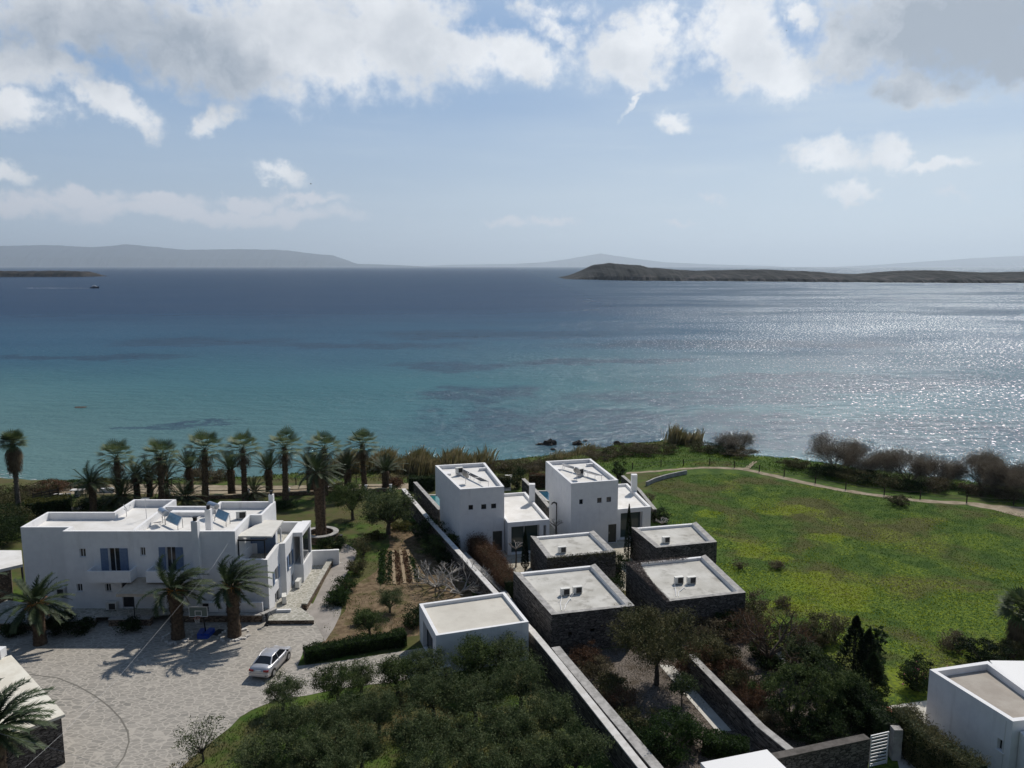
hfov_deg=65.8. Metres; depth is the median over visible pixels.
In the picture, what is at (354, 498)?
olive tree
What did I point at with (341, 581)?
shrub
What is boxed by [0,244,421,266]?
hills
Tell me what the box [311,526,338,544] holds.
round planter
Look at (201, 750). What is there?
olive tree
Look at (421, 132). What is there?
sky
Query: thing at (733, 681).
shrub
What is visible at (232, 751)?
grove grass
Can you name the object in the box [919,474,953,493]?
scrub
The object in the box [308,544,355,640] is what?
side path
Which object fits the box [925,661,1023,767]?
white house
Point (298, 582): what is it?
air conditioner
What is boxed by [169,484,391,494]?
rail fence
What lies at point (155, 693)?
courtyard
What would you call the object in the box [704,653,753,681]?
shrub
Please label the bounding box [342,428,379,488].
fan palm
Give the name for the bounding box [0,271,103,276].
islet
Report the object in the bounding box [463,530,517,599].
russet hedge
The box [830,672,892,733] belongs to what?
shrub
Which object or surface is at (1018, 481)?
tamarisk
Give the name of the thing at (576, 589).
air conditioner
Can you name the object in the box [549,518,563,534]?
pollarded tree
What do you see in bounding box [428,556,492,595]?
fig tree
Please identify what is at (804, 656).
shrub
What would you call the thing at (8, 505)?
scrub
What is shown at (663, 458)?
shore grass
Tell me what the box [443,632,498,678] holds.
olive tree
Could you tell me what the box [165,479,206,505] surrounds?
date palm
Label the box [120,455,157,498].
date palm
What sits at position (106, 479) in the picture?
scrub
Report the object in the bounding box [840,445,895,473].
tamarisk
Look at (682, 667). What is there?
shrub
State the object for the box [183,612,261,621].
retaining wall
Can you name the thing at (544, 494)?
swimming pool
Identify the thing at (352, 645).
clipped hedge
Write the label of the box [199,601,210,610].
air conditioner
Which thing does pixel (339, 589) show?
shrub
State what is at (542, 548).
stone house
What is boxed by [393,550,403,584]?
vegetable row
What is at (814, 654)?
shrub
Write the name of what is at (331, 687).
olive tree
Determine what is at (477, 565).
boundary wall
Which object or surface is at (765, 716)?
shrub
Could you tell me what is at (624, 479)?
boundary wall
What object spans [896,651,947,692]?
shrub
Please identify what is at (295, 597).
side terrace
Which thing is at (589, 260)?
hills
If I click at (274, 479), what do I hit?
rope fence
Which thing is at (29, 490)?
scrub
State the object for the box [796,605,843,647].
shrub
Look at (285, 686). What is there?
olive tree
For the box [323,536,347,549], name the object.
shrub
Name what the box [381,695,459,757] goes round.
olive tree
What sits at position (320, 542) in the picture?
shrub
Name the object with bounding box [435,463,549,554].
tower house
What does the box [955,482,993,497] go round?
scrub
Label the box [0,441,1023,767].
ground
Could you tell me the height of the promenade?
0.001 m
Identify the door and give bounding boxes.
[100,548,128,570]
[158,547,183,570]
[427,629,432,653]
[493,531,501,550]
[608,524,615,541]
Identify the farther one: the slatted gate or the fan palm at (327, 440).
the fan palm at (327, 440)
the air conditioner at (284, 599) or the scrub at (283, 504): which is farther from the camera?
the scrub at (283, 504)
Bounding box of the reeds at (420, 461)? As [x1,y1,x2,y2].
[314,443,499,475]
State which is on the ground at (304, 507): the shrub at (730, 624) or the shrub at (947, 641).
the shrub at (947, 641)
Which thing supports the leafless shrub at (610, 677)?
on the gravel garden at (620, 661)
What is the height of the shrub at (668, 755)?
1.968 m
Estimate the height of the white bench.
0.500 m
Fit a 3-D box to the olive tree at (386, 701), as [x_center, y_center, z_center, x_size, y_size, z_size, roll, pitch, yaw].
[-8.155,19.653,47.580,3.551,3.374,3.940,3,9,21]
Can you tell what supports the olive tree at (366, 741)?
on the ground at (304, 507)
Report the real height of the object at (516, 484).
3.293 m
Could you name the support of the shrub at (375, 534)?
on the ground at (304, 507)
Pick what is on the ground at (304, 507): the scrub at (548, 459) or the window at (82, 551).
the scrub at (548, 459)
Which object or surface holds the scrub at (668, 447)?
on the ground at (304, 507)
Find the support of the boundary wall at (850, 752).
on the ground at (304, 507)
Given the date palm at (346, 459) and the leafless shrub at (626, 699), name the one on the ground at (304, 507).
the date palm at (346, 459)
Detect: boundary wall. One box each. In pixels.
[402,488,646,767]
[413,482,439,524]
[463,552,520,611]
[522,478,548,517]
[551,646,662,767]
[621,475,656,521]
[687,654,792,752]
[771,734,869,767]
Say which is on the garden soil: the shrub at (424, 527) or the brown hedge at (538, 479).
the shrub at (424, 527)
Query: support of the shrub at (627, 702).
on the gravel garden at (620, 661)
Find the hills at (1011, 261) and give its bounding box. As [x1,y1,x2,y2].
[838,256,1023,266]
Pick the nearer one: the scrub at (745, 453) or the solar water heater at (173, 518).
the solar water heater at (173, 518)
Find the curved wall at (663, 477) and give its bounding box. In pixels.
[646,470,686,485]
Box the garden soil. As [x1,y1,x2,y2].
[316,522,472,645]
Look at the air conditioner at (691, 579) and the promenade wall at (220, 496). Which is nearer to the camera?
the air conditioner at (691, 579)
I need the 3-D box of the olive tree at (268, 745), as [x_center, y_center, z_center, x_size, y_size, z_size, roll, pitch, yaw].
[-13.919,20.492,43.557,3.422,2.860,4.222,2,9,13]
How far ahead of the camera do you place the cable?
43.04 m
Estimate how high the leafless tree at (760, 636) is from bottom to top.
4.366 m
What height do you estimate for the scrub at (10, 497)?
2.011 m
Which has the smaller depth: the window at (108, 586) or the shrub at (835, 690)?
the shrub at (835, 690)
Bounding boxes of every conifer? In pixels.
[833,615,872,679]
[847,628,887,686]
[857,651,894,699]
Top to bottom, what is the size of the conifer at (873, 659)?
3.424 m
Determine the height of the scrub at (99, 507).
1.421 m
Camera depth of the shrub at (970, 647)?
56.10 m
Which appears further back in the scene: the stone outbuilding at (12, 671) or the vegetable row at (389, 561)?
the vegetable row at (389, 561)
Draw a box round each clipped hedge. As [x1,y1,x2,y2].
[24,492,71,517]
[302,627,406,663]
[408,474,434,490]
[701,728,749,758]
[792,638,902,753]
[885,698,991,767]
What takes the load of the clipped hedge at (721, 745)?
on the gravel garden at (620, 661)
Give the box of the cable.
[27,542,228,765]
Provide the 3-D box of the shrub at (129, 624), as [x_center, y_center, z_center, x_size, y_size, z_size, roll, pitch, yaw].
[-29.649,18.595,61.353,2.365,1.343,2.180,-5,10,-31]
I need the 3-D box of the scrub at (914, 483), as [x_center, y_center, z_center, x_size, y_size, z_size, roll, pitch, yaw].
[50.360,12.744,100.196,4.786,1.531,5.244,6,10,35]
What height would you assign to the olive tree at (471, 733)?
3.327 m
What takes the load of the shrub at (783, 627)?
on the ground at (304, 507)
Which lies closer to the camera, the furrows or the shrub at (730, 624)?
the shrub at (730, 624)
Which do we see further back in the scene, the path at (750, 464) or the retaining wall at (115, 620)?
the path at (750, 464)
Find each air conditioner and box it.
[54,587,66,596]
[105,601,117,610]
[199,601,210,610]
[236,510,246,519]
[282,593,286,603]
[295,578,301,588]
[455,467,462,475]
[558,545,566,553]
[560,587,569,610]
[564,585,582,609]
[576,468,583,476]
[661,536,669,543]
[674,575,683,596]
[678,575,695,596]
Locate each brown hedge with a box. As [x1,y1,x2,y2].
[497,474,509,487]
[529,472,544,487]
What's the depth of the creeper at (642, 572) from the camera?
65.31 m
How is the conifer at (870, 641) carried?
on the ground at (304, 507)
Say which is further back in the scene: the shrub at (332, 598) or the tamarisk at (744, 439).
the tamarisk at (744, 439)
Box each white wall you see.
[208,602,263,611]
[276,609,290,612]
[312,549,339,564]
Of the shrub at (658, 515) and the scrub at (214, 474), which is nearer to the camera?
the shrub at (658, 515)
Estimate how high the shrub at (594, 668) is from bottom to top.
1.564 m
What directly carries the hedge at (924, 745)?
on the yard paving at (903, 763)
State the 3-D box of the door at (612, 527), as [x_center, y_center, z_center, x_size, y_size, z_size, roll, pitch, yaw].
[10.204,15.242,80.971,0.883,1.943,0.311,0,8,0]
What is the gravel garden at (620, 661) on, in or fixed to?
on the ground at (304, 507)
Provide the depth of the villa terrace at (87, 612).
63.64 m
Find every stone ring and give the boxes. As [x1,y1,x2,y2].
[160,630,193,644]
[217,628,250,641]
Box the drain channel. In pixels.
[29,674,129,767]
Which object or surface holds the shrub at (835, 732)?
on the gravel garden at (747, 659)
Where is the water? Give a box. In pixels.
[0,267,1023,483]
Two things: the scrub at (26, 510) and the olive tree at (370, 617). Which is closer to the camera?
the olive tree at (370, 617)
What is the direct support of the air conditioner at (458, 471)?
on the tower house at (497, 514)
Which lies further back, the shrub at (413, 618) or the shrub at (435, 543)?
the shrub at (435, 543)
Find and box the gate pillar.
[888,725,902,760]
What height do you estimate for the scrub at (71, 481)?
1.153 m
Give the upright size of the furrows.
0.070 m
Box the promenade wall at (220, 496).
[168,487,388,498]
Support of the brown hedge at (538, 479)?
on the ground at (304, 507)
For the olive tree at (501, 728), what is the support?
on the ground at (304, 507)
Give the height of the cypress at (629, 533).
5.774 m
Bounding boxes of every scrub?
[0,485,28,496]
[0,488,31,508]
[0,500,28,528]
[0,502,35,524]
[0,510,33,541]
[0,516,25,546]
[8,478,69,497]
[9,483,43,495]
[11,495,50,512]
[30,478,71,492]
[63,479,103,488]
[71,492,103,509]
[73,495,89,510]
[83,476,110,487]
[84,494,117,510]
[181,467,210,479]
[200,467,234,482]
[276,498,297,509]
[312,480,345,493]
[389,475,406,487]
[487,460,515,470]
[492,458,531,472]
[517,458,545,472]
[532,457,563,466]
[581,446,624,460]
[603,442,639,456]
[616,442,660,457]
[639,443,681,454]
[684,440,722,452]
[704,442,744,454]
[719,446,760,456]
[774,458,811,468]
[804,463,844,478]
[827,467,871,482]
[850,467,886,485]
[869,472,913,488]
[889,478,926,493]
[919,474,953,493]
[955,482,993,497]
[989,488,1023,500]
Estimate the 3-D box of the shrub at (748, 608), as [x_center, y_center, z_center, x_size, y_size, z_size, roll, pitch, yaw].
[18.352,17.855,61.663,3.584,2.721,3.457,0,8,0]
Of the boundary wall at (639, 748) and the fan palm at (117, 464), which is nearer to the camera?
the boundary wall at (639, 748)
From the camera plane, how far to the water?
264.69 m
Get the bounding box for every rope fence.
[34,475,407,491]
[632,458,1021,505]
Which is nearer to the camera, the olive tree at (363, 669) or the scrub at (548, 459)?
the olive tree at (363, 669)
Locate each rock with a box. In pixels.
[543,439,556,445]
[572,440,581,444]
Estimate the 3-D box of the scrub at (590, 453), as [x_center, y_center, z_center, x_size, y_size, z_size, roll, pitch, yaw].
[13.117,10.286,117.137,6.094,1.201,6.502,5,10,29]
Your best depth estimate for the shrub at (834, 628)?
59.56 m
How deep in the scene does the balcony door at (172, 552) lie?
63.61 m
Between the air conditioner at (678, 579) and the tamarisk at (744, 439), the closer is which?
the air conditioner at (678, 579)
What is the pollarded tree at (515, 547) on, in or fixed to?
on the yard paving at (618, 545)
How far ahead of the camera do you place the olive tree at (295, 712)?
45.97 m
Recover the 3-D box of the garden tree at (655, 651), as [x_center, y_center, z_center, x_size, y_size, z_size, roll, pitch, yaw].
[9.759,17.552,52.841,7.247,6.049,6.967,-2,9,-15]
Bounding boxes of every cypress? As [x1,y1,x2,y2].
[520,528,529,571]
[624,503,632,558]
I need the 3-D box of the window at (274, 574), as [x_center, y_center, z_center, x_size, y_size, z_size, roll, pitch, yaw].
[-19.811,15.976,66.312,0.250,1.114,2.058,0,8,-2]
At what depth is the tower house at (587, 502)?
81.46 m
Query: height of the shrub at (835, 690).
3.405 m
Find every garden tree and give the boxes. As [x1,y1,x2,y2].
[601,599,718,685]
[662,670,702,707]
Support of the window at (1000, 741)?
in the white house at (977, 706)
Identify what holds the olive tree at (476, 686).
on the ground at (304, 507)
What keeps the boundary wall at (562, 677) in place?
on the ground at (304, 507)
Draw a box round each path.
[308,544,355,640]
[626,467,1023,517]
[660,665,731,731]
[743,461,756,469]
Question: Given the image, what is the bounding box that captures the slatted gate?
[868,731,888,767]
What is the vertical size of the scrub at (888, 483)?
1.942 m
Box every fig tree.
[408,559,463,587]
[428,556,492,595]
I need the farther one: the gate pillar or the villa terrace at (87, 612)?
the villa terrace at (87, 612)
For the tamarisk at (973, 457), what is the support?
on the ground at (304, 507)
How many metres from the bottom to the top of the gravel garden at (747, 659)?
0.001 m
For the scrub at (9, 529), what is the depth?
79.49 m
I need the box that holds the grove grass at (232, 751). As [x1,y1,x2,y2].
[166,669,584,767]
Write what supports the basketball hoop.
on the courtyard
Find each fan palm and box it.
[0,429,30,506]
[94,438,138,504]
[137,437,179,498]
[180,428,227,501]
[221,428,262,500]
[263,425,302,500]
[302,429,344,495]
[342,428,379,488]
[992,585,1023,651]
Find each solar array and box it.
[463,469,488,486]
[562,463,602,479]
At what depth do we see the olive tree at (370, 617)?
60.02 m
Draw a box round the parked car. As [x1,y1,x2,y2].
[248,645,291,677]
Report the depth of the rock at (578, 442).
141.03 m
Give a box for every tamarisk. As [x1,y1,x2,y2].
[709,425,758,449]
[802,429,872,467]
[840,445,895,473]
[874,446,949,480]
[920,455,969,485]
[947,445,1010,488]
[970,456,1023,492]
[976,459,1023,498]
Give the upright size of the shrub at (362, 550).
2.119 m
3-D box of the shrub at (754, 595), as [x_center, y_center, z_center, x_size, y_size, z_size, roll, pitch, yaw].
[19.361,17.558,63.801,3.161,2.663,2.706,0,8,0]
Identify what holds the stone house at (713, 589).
on the ground at (304, 507)
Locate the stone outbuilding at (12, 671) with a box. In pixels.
[0,646,64,767]
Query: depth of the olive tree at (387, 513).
82.44 m
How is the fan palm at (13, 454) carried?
on the ground at (304, 507)
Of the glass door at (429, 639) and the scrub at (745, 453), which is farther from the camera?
the scrub at (745, 453)
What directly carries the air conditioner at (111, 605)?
on the villa terrace at (87, 612)
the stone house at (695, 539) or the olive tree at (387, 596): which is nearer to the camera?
the olive tree at (387, 596)
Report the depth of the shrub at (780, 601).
65.90 m
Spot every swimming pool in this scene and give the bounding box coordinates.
[429,494,439,505]
[538,490,548,502]
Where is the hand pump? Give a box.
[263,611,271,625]
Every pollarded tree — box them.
[508,540,522,566]
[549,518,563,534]
[656,517,667,525]
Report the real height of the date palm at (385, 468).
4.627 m
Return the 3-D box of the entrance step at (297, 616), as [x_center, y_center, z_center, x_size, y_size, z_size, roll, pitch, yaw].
[-17.686,18.663,63.689,4.068,0.340,2.344,0,8,0]
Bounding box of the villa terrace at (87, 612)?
[0,600,266,619]
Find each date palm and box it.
[0,572,76,646]
[0,678,57,767]
[66,460,120,511]
[94,473,152,510]
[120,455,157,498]
[134,455,171,496]
[135,554,214,640]
[141,449,189,498]
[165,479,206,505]
[167,448,209,492]
[196,554,274,638]
[208,449,249,493]
[239,475,267,500]
[248,448,281,491]
[290,449,328,490]
[292,450,345,535]
[332,450,368,485]
[365,453,407,487]
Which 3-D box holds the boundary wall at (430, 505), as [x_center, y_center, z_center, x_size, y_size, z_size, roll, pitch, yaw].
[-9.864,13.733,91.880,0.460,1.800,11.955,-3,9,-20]
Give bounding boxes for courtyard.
[0,603,432,767]
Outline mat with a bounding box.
[212,629,224,634]
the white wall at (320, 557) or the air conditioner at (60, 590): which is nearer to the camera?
the air conditioner at (60, 590)
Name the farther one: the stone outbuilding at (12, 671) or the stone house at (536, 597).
the stone house at (536, 597)
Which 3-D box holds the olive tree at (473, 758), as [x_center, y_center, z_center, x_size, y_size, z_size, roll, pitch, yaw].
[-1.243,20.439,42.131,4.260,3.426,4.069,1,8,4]
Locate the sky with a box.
[0,0,1023,266]
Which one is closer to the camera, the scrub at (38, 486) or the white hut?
the white hut
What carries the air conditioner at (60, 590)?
on the white villa
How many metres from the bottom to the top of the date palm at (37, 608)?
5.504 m
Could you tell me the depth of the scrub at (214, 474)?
103.94 m
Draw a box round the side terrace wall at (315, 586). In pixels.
[301,559,332,609]
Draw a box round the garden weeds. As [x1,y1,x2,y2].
[324,506,468,639]
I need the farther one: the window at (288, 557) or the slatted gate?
the window at (288, 557)
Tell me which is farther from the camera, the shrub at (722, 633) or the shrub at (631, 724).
the shrub at (722, 633)
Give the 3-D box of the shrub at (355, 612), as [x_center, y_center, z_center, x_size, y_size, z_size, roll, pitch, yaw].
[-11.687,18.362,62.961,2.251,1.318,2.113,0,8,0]
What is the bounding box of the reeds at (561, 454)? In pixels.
[544,442,605,459]
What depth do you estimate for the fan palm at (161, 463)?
93.82 m
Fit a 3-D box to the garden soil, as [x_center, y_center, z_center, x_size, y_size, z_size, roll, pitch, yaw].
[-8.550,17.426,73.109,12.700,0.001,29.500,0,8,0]
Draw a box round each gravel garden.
[566,647,755,767]
[676,631,885,762]
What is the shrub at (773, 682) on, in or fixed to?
on the gravel garden at (747, 659)
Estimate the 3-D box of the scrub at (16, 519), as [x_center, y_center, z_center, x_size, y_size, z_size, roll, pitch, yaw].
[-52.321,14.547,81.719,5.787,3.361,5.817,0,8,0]
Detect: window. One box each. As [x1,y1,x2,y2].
[76,584,82,592]
[79,549,86,557]
[105,584,111,592]
[122,583,132,606]
[139,547,145,556]
[273,564,279,585]
[275,589,278,603]
[287,549,293,569]
[995,739,1003,754]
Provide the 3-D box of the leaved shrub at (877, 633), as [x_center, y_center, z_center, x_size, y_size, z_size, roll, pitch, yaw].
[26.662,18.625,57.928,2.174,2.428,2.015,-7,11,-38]
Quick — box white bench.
[99,488,113,492]
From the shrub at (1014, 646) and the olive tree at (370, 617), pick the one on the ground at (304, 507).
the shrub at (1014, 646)
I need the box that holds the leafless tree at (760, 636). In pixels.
[719,601,829,664]
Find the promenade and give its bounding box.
[37,482,407,493]
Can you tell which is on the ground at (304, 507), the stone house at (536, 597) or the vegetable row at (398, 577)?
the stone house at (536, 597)
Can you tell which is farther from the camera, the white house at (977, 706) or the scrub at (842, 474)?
the scrub at (842, 474)
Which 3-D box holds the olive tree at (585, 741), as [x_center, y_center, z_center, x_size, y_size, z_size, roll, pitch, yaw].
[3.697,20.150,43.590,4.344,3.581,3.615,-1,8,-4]
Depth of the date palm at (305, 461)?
98.40 m
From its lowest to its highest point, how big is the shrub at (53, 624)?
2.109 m
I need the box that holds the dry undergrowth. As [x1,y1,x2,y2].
[568,637,853,756]
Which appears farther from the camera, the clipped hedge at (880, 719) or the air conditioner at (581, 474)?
the air conditioner at (581, 474)
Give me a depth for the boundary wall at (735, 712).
48.48 m
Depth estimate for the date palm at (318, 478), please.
80.96 m
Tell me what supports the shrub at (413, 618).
on the garden soil
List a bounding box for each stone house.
[513,564,634,652]
[530,530,615,580]
[626,555,745,638]
[630,522,716,563]
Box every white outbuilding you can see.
[0,550,25,602]
[700,749,785,767]
[990,660,1023,685]
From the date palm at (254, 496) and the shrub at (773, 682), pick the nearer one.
the shrub at (773, 682)
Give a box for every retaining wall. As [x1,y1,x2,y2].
[0,616,96,630]
[108,615,152,625]
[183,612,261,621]
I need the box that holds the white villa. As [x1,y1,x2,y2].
[20,490,312,616]
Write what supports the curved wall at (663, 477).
on the ground at (304, 507)
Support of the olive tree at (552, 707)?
on the ground at (304, 507)
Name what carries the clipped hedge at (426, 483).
on the ground at (304, 507)
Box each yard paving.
[436,524,633,590]
[889,700,927,767]
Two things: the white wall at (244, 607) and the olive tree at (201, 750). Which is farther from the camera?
the white wall at (244, 607)
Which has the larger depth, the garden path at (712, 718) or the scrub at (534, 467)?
the scrub at (534, 467)
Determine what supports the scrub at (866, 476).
on the ground at (304, 507)
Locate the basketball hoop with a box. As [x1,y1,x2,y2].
[188,607,214,638]
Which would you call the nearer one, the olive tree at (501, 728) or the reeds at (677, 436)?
the olive tree at (501, 728)
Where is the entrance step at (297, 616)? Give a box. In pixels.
[268,608,313,623]
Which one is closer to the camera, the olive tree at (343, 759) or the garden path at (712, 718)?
the olive tree at (343, 759)
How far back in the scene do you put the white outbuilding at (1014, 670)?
50.94 m
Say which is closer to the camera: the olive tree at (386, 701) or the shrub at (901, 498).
the olive tree at (386, 701)
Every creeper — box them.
[546,550,617,567]
[626,556,688,603]
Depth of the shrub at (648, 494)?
94.44 m
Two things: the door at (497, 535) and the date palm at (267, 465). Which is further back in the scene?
the date palm at (267, 465)
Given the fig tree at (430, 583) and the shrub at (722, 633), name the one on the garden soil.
the fig tree at (430, 583)
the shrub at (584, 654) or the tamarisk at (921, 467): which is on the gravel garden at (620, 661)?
the shrub at (584, 654)
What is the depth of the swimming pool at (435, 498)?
96.09 m
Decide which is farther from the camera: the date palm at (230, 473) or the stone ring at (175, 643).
the date palm at (230, 473)
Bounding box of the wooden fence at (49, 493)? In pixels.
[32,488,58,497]
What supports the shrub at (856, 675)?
on the gravel garden at (747, 659)
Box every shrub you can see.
[0,618,30,637]
[45,608,78,636]
[61,616,100,636]
[112,614,143,635]
[314,538,328,548]
[320,589,350,607]
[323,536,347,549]
[328,584,352,604]
[331,575,359,591]
[344,555,371,575]
[351,534,372,555]
[351,607,374,619]
[363,529,385,540]
[391,520,418,531]
[398,600,419,629]
[404,515,449,542]
[415,533,453,555]
[430,549,453,564]
[446,531,460,548]
[566,639,607,667]
[574,653,615,679]
[592,663,626,686]
[592,665,632,696]
[599,683,642,710]
[600,681,628,707]
[600,682,651,711]
[607,573,625,592]
[615,552,632,579]
[615,703,662,730]
[619,713,660,749]
[635,725,681,767]
[638,704,703,767]
[645,491,656,502]
[651,506,671,525]
[667,714,708,747]
[668,642,715,677]
[686,634,737,668]
[691,616,733,641]
[692,612,727,635]
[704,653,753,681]
[706,641,744,671]
[712,609,747,641]
[716,666,761,698]
[730,601,772,632]
[730,676,774,709]
[731,558,750,569]
[733,683,778,717]
[745,587,772,617]
[746,659,837,720]
[750,651,787,670]
[752,705,795,734]
[762,621,821,655]
[764,559,788,568]
[770,708,831,744]
[774,595,794,606]
[778,633,821,685]
[783,650,830,689]
[791,703,866,740]
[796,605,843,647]
[803,665,855,722]
[812,665,873,707]
[821,610,850,641]
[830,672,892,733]
[865,625,888,653]
[880,494,914,505]
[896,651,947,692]
[933,628,968,654]
[951,635,1016,662]
[992,637,1023,659]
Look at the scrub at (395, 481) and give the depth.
101.56 m
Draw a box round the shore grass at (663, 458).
[53,440,1019,490]
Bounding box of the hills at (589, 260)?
[422,253,779,266]
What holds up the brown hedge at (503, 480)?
on the ground at (304, 507)
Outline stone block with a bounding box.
[260,607,276,621]
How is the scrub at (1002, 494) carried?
on the ground at (304, 507)
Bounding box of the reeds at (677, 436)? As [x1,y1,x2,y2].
[661,422,704,445]
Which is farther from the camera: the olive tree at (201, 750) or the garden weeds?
the garden weeds
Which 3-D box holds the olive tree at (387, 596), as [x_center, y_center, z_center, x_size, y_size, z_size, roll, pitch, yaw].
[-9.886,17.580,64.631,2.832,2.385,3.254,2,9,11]
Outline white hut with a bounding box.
[419,592,528,673]
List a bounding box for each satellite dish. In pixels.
[462,472,468,483]
[573,468,580,473]
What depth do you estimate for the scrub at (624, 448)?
118.17 m
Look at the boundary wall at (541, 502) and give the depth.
91.83 m
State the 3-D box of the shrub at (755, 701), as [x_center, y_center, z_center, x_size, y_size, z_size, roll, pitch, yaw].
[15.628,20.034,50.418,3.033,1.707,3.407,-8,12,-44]
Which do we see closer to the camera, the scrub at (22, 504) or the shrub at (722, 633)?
the shrub at (722, 633)
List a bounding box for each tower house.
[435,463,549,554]
[545,459,650,542]
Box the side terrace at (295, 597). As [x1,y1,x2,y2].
[275,562,342,608]
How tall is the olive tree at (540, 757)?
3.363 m
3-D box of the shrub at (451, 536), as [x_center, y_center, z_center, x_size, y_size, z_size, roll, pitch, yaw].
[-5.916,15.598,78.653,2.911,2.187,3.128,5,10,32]
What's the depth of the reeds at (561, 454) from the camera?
118.10 m
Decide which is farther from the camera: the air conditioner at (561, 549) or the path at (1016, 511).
the path at (1016, 511)
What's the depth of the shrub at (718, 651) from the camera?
55.55 m
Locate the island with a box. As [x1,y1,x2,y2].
[560,263,1023,282]
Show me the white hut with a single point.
(446, 625)
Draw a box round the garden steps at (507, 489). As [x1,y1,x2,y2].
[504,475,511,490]
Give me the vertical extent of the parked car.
1.327 m
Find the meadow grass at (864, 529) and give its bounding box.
[650,473,1023,675]
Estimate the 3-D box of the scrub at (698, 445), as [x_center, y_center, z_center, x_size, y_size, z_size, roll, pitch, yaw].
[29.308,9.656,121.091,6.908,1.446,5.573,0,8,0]
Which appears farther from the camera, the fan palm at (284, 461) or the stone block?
the fan palm at (284, 461)
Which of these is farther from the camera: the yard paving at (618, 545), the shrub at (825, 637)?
the yard paving at (618, 545)
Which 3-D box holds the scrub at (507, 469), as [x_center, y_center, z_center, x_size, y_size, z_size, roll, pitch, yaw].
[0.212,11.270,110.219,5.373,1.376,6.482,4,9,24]
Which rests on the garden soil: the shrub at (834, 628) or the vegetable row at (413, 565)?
the vegetable row at (413, 565)
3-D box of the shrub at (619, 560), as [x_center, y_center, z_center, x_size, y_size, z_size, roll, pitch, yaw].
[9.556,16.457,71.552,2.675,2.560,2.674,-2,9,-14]
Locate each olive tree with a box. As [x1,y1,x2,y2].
[171,711,229,762]
[224,729,284,767]
[261,666,311,710]
[261,692,320,748]
[267,721,341,767]
[306,659,368,704]
[306,738,377,767]
[309,689,364,743]
[324,716,392,767]
[325,479,373,520]
[341,654,380,691]
[348,684,400,733]
[350,608,389,634]
[352,485,420,534]
[369,652,424,696]
[376,585,408,612]
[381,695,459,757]
[394,663,462,715]
[396,733,467,767]
[398,643,453,682]
[428,706,495,767]
[437,667,506,722]
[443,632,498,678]
[454,727,527,767]
[466,698,549,758]
[487,630,541,678]
[487,653,548,707]
[496,731,577,767]
[519,686,579,741]
[549,710,618,767]
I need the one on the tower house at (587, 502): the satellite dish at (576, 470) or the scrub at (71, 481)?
the satellite dish at (576, 470)
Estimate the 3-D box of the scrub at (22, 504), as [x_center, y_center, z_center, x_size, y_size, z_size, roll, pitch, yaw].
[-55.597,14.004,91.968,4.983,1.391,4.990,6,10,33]
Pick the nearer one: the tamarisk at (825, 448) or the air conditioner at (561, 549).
the air conditioner at (561, 549)
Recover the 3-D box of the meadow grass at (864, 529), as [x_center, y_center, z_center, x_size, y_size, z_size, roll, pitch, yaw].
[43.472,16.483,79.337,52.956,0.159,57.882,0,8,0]
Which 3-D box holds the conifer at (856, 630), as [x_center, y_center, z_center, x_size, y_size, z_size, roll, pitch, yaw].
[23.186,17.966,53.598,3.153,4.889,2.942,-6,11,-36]
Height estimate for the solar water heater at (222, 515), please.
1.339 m
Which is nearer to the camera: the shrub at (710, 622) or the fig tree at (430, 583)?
the shrub at (710, 622)
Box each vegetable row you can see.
[376,548,388,584]
[385,551,393,584]
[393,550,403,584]
[401,550,412,583]
[407,554,422,582]
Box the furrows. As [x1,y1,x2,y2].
[392,550,415,584]
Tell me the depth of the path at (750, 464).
112.20 m
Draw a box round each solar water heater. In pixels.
[147,507,182,527]
[197,501,229,526]
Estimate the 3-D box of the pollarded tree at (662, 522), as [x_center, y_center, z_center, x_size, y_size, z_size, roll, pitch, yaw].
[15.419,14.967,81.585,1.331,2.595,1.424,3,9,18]
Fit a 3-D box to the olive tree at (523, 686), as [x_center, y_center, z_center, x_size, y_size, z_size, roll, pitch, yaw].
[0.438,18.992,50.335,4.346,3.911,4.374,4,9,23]
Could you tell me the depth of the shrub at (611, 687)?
51.19 m
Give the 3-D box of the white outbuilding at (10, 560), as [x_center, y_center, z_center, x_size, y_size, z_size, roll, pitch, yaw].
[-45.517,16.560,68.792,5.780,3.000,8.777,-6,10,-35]
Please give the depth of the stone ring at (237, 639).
60.11 m
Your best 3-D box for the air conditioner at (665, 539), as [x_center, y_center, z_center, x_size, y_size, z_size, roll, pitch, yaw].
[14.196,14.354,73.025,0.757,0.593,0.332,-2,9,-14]
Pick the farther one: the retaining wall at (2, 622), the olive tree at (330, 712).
the retaining wall at (2, 622)
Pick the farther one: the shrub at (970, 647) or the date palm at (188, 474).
the date palm at (188, 474)
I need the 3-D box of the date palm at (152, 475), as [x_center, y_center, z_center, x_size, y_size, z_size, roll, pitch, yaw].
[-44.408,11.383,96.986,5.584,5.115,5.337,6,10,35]

